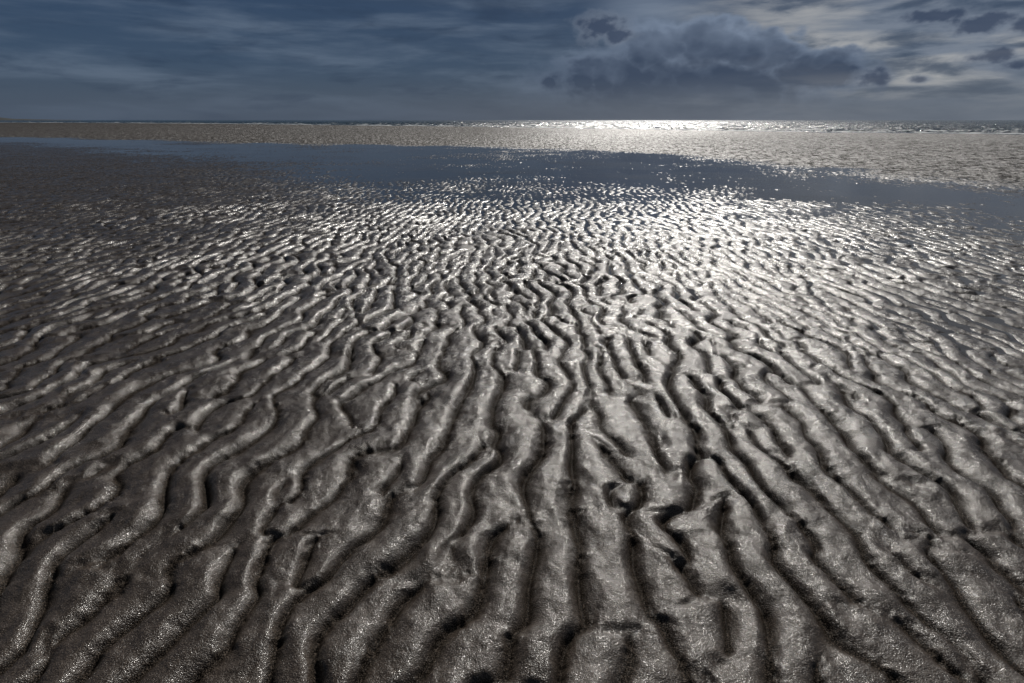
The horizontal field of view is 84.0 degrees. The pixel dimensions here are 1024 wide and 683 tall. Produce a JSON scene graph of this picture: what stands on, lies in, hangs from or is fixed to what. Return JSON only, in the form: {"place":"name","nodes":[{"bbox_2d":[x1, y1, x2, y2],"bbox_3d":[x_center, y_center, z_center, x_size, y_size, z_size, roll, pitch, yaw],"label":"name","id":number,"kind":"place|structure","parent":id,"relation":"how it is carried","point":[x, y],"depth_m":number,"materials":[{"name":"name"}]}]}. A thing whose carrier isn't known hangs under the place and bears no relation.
{"place":"outdoors","nodes":[
{"label":"outdoors","id":0,"kind":"place"},
{"bbox_2d":[0,117,46,119],"bbox_3d":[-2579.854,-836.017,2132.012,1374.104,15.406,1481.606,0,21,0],"label":"hills","id":1,"kind":"structure","parent":0,"point":[19,119],"depth_m":2428.46,"materials":[{"name":"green plant"}]},
{"bbox_2d":[0,123,1023,682],"bbox_3d":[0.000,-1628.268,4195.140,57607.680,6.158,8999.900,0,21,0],"label":"ground","id":2,"kind":"structure","parent":0,"point":[284,437],"depth_m":2.95,"materials":[{"name":"grey sand"}]},
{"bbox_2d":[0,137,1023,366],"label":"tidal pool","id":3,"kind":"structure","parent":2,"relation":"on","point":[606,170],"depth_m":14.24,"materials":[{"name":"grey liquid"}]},
{"bbox_2d":[0,120,1023,134],"bbox_3d":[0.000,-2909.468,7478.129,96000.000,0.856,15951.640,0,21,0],"label":"sea","id":4,"kind":"structure","parent":0,"point":[1011,127],"depth_m":201.67,"materials":[{"name":"liquid"}]},
{"bbox_2d":[0,0,1023,119],"label":"sky","id":5,"kind":"structure","parent":0,"point":[60,59],"materials":[{"name":"blue"}]}
]}

